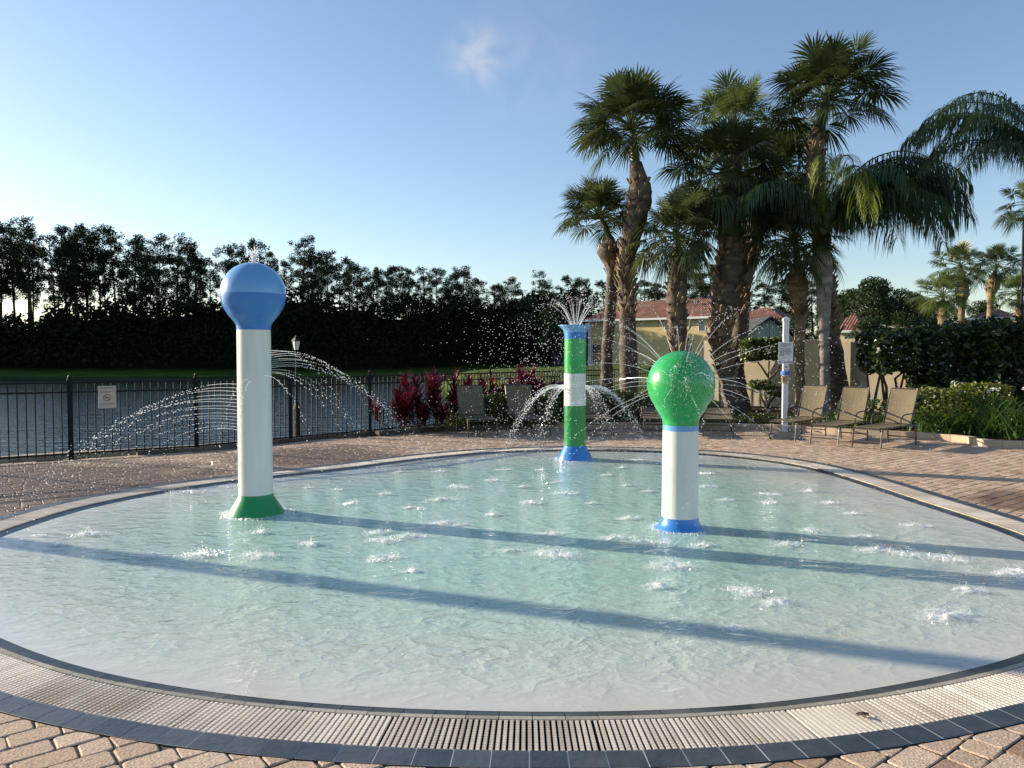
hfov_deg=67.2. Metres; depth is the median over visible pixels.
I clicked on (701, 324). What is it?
window
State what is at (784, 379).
dispenser
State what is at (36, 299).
pine tree
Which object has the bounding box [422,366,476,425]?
red leaf plant
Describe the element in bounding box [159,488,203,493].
splash
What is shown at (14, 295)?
pine tree
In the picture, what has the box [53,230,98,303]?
pine tree
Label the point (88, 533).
splash
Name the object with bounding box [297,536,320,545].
splash
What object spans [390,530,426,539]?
splash
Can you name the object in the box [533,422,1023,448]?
kerb
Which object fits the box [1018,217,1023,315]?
lamp post
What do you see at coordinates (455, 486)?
splash
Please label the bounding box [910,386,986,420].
shrub
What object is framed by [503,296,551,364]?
broadleaf tree
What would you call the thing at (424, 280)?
pine tree
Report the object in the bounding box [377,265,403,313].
pine tree
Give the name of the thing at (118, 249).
pine tree
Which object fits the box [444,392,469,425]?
shrub
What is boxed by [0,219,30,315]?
pine tree
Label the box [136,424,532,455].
kerb
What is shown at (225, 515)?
foam
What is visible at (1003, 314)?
house
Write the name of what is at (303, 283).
pine tree
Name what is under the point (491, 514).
splash
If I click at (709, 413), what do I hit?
sun lounger
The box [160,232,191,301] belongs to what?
pine tree
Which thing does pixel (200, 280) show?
pine tree
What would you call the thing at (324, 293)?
pine tree
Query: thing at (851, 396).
sun lounger
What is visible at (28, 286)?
pine tree
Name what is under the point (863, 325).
broadleaf tree
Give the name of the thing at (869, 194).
queen palm
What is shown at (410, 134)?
sky
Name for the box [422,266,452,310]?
pine tree
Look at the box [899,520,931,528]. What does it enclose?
splash
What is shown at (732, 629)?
splash
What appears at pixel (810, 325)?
broadleaf tree
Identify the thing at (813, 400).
sun lounger
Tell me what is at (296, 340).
garden lamp
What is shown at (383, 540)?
splash
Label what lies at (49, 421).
lake
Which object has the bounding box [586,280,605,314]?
pine tree
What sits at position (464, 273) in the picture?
pine tree
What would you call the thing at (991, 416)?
strap leaf plant
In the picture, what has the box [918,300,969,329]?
broadleaf tree
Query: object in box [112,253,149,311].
pine tree
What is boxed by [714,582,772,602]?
splash
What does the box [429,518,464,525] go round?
splash
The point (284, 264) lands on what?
pine tree
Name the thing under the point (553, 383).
red leaf plant
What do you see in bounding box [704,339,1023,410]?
garden wall
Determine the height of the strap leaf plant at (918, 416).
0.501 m
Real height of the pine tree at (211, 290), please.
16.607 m
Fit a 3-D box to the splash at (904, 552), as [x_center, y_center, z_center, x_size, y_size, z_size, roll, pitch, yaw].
[3.294,1.396,6.452,0.782,0.082,0.416,1,2,25]
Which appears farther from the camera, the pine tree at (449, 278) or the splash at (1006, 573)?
the pine tree at (449, 278)
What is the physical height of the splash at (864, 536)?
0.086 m
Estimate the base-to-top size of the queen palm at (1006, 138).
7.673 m
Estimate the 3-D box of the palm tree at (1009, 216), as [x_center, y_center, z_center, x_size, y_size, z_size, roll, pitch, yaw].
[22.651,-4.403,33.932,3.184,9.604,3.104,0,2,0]
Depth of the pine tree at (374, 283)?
111.26 m
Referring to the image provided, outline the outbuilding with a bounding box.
[748,316,793,338]
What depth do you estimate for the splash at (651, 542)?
6.83 m
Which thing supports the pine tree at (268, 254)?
on the ground at (58, 372)
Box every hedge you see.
[459,392,562,425]
[559,389,659,421]
[700,399,721,420]
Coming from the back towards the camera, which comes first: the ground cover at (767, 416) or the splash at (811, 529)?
the ground cover at (767, 416)
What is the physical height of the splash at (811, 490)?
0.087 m
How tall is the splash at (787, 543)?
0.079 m
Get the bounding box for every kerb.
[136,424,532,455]
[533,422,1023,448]
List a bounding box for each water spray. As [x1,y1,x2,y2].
[5,246,471,552]
[381,285,660,469]
[401,300,1011,629]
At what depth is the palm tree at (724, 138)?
20.17 m
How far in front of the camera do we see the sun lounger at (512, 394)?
16.91 m
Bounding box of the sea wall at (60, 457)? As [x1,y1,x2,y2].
[0,439,276,464]
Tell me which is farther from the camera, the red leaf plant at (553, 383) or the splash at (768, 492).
the red leaf plant at (553, 383)
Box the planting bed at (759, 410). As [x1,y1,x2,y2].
[443,405,1023,440]
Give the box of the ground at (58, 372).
[0,361,735,461]
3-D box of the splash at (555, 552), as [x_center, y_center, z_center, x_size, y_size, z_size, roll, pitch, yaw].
[0.349,1.390,6.447,0.911,0.096,0.485,1,2,18]
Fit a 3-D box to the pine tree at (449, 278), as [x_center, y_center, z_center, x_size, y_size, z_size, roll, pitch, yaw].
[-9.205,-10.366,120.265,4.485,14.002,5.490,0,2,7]
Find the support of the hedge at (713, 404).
on the planting bed at (759, 410)
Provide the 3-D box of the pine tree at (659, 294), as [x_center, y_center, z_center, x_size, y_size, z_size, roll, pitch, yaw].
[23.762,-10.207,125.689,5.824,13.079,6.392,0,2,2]
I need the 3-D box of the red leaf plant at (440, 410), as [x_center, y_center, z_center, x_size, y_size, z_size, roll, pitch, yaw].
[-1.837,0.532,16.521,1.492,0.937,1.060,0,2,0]
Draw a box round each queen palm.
[717,149,978,418]
[897,90,1023,188]
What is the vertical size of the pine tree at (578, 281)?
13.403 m
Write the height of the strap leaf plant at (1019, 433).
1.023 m
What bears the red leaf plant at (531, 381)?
on the planting bed at (759, 410)
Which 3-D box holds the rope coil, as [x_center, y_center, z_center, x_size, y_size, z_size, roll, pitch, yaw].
[5.934,-0.235,16.722,0.196,0.098,0.196,0,2,0]
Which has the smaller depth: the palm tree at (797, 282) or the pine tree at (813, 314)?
the palm tree at (797, 282)
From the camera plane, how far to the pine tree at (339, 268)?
122.91 m
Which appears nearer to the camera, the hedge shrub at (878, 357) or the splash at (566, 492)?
the splash at (566, 492)
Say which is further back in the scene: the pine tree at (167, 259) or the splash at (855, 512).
the pine tree at (167, 259)
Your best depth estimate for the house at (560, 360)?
103.96 m
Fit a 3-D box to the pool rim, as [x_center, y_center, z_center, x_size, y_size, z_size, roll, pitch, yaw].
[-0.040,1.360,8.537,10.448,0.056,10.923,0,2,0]
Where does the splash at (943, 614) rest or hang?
on the pool water
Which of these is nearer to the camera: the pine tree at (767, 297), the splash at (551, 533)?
the splash at (551, 533)
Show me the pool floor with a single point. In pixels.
(464, 710)
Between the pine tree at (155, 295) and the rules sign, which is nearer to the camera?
the rules sign
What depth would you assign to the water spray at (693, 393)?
7.37 m
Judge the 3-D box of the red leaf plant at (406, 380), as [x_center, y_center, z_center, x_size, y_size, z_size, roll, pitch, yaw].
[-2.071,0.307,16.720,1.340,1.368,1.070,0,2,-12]
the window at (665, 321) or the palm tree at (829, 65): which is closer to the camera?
the palm tree at (829, 65)
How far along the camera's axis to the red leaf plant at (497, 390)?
18.36 m
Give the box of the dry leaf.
[856,712,868,715]
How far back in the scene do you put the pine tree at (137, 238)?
112.09 m
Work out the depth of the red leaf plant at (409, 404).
16.36 m
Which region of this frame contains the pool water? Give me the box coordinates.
[0,452,1023,711]
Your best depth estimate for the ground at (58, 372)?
101.90 m
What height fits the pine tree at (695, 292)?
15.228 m
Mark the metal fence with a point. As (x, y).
(70, 392)
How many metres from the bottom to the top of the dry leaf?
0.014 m
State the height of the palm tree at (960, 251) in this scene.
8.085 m
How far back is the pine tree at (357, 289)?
117.09 m
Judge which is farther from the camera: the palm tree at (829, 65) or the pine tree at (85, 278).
the pine tree at (85, 278)
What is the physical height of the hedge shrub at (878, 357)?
2.355 m
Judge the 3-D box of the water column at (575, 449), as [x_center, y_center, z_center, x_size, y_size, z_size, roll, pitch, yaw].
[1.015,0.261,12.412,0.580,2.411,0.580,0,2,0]
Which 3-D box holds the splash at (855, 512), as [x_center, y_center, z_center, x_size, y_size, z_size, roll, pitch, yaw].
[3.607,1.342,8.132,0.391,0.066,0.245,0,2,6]
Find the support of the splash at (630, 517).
on the pool water
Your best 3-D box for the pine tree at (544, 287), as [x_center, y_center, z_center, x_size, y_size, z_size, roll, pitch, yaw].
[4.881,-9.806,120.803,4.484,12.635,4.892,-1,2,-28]
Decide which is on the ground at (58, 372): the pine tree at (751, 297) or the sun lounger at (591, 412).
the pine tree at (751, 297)
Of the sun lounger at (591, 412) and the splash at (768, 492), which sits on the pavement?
the sun lounger at (591, 412)
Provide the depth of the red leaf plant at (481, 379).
18.35 m
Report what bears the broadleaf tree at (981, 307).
on the ground at (58, 372)
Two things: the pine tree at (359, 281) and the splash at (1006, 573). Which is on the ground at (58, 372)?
the pine tree at (359, 281)
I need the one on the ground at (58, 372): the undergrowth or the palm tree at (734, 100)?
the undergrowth
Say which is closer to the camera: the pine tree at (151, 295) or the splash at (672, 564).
the splash at (672, 564)
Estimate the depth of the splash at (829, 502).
8.71 m
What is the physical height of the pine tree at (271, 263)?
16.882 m
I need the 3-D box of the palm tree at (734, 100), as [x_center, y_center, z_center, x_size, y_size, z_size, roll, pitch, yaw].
[6.408,-3.857,21.960,3.306,9.857,3.177,0,2,0]
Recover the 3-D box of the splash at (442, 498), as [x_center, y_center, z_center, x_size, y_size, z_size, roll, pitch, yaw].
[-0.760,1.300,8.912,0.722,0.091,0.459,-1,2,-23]
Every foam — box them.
[220,507,294,520]
[553,457,597,461]
[646,521,712,535]
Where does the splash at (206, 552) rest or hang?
on the pool water
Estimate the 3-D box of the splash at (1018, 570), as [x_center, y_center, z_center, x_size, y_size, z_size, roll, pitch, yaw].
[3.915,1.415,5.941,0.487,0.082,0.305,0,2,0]
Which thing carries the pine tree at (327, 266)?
on the ground at (58, 372)
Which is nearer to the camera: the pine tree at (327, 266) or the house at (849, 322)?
the house at (849, 322)
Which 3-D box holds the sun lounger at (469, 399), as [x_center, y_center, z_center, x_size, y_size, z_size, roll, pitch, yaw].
[-0.757,0.549,16.154,0.662,1.011,1.529,-1,2,-13]
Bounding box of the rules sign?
[778,342,792,363]
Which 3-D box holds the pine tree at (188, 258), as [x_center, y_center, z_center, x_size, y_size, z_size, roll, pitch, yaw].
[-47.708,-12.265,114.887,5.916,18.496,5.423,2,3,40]
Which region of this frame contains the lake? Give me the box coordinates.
[0,376,457,455]
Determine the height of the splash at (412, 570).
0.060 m
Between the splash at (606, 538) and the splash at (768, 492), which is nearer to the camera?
the splash at (606, 538)
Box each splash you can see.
[46,538,75,545]
[71,526,105,538]
[134,547,167,559]
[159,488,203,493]
[181,546,229,559]
[239,524,273,534]
[240,548,284,560]
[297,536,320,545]
[356,551,403,560]
[360,527,406,535]
[366,533,400,543]
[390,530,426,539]
[394,564,424,573]
[425,495,476,503]
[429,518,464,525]
[446,484,480,489]
[480,475,500,481]
[484,509,497,515]
[497,546,521,551]
[522,499,541,504]
[534,544,596,562]
[539,528,566,536]
[546,489,583,496]
[596,532,635,542]
[613,513,640,523]
[623,535,662,548]
[625,576,687,590]
[630,556,706,573]
[692,540,716,549]
[713,623,746,631]
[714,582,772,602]
[745,498,780,503]
[752,489,776,495]
[761,593,803,608]
[770,536,800,548]
[791,485,819,492]
[799,525,825,534]
[820,497,839,504]
[845,508,862,514]
[846,529,901,540]
[853,543,915,557]
[868,546,929,561]
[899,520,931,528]
[907,551,978,567]
[914,603,992,626]
[954,582,979,592]
[957,586,988,594]
[983,566,1023,580]
[988,562,1023,573]
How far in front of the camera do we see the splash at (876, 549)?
6.59 m
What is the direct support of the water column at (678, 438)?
on the pool floor
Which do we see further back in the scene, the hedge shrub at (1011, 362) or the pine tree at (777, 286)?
the pine tree at (777, 286)
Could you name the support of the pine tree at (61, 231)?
on the ground at (58, 372)
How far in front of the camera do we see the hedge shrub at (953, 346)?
18.38 m
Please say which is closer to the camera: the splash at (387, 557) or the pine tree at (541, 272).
the splash at (387, 557)
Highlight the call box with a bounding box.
[783,364,788,368]
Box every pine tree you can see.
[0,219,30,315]
[0,226,14,322]
[0,238,31,301]
[0,249,27,322]
[4,215,52,327]
[5,227,48,325]
[22,246,48,319]
[32,232,73,315]
[34,224,81,312]
[45,247,62,307]
[47,234,92,314]
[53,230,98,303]
[54,248,82,313]
[58,227,116,305]
[62,223,98,317]
[79,261,106,303]
[88,223,133,300]
[92,248,118,308]
[109,234,158,311]
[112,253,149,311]
[117,242,154,351]
[128,252,155,306]
[138,233,178,303]
[142,259,169,315]
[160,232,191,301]
[163,257,184,300]
[169,240,210,307]
[177,255,207,302]
[178,246,213,303]
[199,257,220,302]
[212,242,247,335]
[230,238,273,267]
[257,251,282,278]
[266,258,280,274]
[276,259,297,302]
[282,235,321,303]
[298,250,323,307]
[298,265,319,295]
[305,260,332,301]
[311,249,349,309]
[326,263,347,305]
[335,256,364,309]
[336,261,370,309]
[350,273,365,310]
[359,266,391,315]
[363,274,394,312]
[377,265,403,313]
[379,270,402,312]
[394,273,418,319]
[395,266,421,315]
[413,266,433,331]
[416,275,432,308]
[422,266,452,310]
[441,272,465,304]
[445,265,486,309]
[459,277,497,310]
[482,284,501,308]
[490,283,509,307]
[498,276,523,308]
[527,269,551,356]
[538,281,556,312]
[554,275,583,304]
[567,277,594,315]
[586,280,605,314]
[634,280,660,300]
[643,282,666,300]
[686,272,712,298]
[690,272,713,298]
[749,280,768,309]
[751,282,784,310]
[758,279,789,311]
[774,285,811,316]
[786,282,816,336]
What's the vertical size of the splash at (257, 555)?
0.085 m
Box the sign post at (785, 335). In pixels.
[781,317,789,431]
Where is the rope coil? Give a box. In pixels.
[781,371,789,374]
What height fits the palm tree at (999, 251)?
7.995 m
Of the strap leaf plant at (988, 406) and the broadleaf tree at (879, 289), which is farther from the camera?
the broadleaf tree at (879, 289)
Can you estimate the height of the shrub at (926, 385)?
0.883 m
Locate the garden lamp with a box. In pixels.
[292,336,300,435]
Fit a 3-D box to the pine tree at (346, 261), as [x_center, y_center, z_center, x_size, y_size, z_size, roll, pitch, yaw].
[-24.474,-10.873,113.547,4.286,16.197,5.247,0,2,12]
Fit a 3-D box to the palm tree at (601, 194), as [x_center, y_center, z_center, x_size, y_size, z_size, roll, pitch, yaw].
[2.487,-2.368,21.341,2.803,6.860,3.290,0,2,0]
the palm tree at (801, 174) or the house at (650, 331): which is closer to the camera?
the palm tree at (801, 174)
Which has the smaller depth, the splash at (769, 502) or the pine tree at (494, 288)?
the splash at (769, 502)
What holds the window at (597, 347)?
in the house at (650, 331)
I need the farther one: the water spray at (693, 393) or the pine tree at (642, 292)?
the pine tree at (642, 292)
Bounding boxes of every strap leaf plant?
[822,408,879,427]
[898,407,933,428]
[902,406,977,435]
[933,381,1000,435]
[938,387,1023,438]
[942,380,1011,420]
[974,387,1023,439]
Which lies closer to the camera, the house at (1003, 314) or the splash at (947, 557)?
the splash at (947, 557)
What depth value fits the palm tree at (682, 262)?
19.49 m
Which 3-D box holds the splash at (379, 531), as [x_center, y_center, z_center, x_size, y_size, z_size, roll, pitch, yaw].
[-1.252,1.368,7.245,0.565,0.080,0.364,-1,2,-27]
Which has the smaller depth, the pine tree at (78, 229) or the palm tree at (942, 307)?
the palm tree at (942, 307)
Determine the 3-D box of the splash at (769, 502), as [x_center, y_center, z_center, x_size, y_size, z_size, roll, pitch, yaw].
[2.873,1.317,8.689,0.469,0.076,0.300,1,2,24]
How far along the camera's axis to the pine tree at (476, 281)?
119.62 m
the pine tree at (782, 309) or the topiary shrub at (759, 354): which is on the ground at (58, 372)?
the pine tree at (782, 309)
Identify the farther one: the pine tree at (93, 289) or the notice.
the pine tree at (93, 289)
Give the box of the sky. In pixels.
[0,0,1023,337]
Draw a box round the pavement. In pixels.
[0,428,1023,767]
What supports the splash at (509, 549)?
on the pool water
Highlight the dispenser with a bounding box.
[781,376,787,382]
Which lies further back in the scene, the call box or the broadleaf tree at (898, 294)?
the broadleaf tree at (898, 294)
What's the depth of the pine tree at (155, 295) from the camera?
118.96 m
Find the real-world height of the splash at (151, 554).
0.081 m
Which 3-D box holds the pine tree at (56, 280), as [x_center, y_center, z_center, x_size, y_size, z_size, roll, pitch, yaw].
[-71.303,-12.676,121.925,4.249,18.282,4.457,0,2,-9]
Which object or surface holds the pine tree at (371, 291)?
on the ground at (58, 372)
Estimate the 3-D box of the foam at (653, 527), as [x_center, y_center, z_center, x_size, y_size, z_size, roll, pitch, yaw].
[1.610,1.393,7.479,0.677,0.025,0.669,0,2,0]
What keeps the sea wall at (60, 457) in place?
on the ground at (58, 372)
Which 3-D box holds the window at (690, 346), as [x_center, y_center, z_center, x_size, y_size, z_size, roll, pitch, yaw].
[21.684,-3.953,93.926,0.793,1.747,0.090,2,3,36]
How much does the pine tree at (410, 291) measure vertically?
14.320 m
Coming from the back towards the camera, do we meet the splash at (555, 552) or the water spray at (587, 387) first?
the water spray at (587, 387)
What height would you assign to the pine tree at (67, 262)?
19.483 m
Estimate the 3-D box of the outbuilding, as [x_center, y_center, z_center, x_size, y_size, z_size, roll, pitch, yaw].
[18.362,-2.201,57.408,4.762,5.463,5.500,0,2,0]
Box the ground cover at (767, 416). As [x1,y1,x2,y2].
[658,412,989,434]
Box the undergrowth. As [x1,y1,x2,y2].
[0,284,599,369]
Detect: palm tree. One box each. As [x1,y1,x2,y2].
[553,173,647,396]
[563,64,701,395]
[621,183,732,351]
[651,110,802,414]
[683,65,791,410]
[735,185,855,414]
[742,125,828,384]
[762,29,912,412]
[905,271,974,326]
[925,238,998,322]
[966,242,1020,322]
[985,272,1023,319]
[991,177,1023,237]
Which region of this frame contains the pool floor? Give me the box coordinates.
[73,664,955,711]
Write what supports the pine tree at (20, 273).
on the ground at (58, 372)
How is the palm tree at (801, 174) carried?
on the planting bed at (759, 410)
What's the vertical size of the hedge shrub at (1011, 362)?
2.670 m
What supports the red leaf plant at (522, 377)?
on the planting bed at (759, 410)
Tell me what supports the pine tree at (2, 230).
on the ground at (58, 372)
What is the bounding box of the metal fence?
[0,365,650,460]
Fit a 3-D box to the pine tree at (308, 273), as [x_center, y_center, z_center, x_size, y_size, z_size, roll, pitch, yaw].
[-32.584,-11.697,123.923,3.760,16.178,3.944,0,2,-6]
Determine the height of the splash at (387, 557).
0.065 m
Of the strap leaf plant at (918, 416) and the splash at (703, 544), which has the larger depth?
the strap leaf plant at (918, 416)
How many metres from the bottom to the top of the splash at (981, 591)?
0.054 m
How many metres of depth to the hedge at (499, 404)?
17.42 m
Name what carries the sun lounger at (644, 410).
on the pavement
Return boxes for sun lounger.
[456,385,497,437]
[505,384,550,436]
[586,384,614,435]
[640,405,662,435]
[702,406,733,437]
[769,385,827,440]
[810,386,869,446]
[851,388,918,449]
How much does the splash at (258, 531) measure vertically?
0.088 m
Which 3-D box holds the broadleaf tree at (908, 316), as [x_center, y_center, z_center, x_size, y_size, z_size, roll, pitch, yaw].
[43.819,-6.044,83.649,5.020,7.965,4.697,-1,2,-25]
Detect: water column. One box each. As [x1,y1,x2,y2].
[219,262,285,518]
[557,325,591,461]
[647,351,714,533]
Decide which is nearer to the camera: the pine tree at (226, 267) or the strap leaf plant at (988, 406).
the strap leaf plant at (988, 406)
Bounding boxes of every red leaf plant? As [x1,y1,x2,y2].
[358,383,421,428]
[389,371,442,427]
[393,391,451,430]
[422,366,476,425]
[462,370,512,394]
[477,376,516,400]
[499,370,549,396]
[508,363,563,395]
[532,375,563,406]
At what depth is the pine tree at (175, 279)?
119.47 m
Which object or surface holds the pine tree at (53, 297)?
on the ground at (58, 372)
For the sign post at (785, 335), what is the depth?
16.68 m
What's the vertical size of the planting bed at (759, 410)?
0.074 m
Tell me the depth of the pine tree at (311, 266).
111.60 m
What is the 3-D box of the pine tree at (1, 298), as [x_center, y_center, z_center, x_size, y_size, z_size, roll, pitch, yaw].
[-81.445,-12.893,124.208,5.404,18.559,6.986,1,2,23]
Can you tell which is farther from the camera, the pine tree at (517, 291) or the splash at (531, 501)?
the pine tree at (517, 291)
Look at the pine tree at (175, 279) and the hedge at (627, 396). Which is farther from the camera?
the pine tree at (175, 279)
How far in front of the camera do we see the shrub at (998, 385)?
16.14 m
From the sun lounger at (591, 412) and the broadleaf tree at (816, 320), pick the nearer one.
the sun lounger at (591, 412)
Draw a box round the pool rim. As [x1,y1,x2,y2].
[0,446,1023,767]
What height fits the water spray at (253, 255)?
2.841 m
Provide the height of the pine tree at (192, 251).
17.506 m
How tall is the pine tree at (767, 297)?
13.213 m
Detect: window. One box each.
[592,344,601,362]
[664,320,668,329]
[687,344,692,352]
[698,318,705,331]
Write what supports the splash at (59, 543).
on the pool water
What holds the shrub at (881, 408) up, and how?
on the planting bed at (759, 410)
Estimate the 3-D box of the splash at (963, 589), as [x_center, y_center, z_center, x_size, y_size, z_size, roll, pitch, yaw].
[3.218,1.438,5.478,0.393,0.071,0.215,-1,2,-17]
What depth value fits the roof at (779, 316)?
86.60 m
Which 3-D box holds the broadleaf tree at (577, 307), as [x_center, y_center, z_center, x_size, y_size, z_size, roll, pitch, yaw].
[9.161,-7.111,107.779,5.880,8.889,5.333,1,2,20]
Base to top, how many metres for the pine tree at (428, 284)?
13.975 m
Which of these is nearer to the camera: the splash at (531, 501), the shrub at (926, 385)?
the splash at (531, 501)
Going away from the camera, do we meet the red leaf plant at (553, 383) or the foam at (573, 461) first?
the foam at (573, 461)
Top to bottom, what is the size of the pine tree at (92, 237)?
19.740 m
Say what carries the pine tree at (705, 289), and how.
on the ground at (58, 372)
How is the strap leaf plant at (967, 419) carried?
on the planting bed at (759, 410)
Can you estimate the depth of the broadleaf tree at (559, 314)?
99.10 m
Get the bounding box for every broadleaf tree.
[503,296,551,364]
[537,299,570,366]
[567,302,591,347]
[789,313,817,338]
[814,293,846,337]
[837,288,874,316]
[840,276,906,323]
[844,315,893,338]
[873,287,927,324]
[890,292,937,328]
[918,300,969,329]
[966,300,1014,315]
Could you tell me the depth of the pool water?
5.49 m
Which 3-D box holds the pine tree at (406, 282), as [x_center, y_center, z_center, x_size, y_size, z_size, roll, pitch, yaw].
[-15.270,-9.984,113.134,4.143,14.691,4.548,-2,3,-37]
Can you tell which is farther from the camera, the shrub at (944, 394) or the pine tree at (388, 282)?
the pine tree at (388, 282)
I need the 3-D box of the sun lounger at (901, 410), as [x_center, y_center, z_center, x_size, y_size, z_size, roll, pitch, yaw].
[6.818,0.611,14.044,1.529,1.042,0.569,-2,3,-40]
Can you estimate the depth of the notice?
12.46 m
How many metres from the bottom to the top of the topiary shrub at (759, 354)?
2.159 m
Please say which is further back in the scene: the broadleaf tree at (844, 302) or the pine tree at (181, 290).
the pine tree at (181, 290)
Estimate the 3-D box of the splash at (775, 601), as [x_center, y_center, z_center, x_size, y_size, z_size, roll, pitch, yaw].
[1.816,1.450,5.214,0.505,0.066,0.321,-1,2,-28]
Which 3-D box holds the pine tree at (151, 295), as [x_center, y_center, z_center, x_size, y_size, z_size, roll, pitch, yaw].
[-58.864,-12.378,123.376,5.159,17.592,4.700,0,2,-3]
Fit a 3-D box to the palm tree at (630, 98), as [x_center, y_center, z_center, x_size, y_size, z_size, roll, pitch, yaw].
[3.200,-3.673,20.362,3.714,9.546,3.668,0,2,0]
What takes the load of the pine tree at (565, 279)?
on the ground at (58, 372)
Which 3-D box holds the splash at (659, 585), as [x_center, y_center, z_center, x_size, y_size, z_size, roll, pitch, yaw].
[1.035,1.428,5.563,0.466,0.085,0.255,-1,2,-14]
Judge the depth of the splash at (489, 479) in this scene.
10.27 m
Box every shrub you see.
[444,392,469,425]
[738,336,794,412]
[834,397,895,426]
[854,326,940,412]
[904,318,1003,404]
[908,384,985,413]
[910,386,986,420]
[949,381,1016,405]
[959,313,1023,413]
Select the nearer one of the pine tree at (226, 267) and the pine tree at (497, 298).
the pine tree at (226, 267)
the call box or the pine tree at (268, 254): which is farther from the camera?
the pine tree at (268, 254)
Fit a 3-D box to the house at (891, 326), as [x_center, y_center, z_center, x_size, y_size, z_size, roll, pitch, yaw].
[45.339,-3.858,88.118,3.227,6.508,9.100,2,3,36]
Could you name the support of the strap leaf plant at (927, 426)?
on the planting bed at (759, 410)
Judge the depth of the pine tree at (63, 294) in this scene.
120.59 m
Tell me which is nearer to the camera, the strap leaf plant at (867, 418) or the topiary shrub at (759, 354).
the strap leaf plant at (867, 418)
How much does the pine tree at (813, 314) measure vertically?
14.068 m
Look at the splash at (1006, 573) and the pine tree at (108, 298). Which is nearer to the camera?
the splash at (1006, 573)
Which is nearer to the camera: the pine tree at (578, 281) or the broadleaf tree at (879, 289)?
the broadleaf tree at (879, 289)
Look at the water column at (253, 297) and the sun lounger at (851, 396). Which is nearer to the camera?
the water column at (253, 297)
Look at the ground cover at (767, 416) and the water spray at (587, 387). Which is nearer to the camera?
the water spray at (587, 387)
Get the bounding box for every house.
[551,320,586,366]
[582,298,711,365]
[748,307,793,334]
[840,313,861,338]
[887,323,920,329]
[966,308,1014,322]
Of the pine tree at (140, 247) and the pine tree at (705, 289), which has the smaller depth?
the pine tree at (140, 247)
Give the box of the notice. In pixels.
[98,386,115,407]
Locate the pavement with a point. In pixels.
(952, 470)

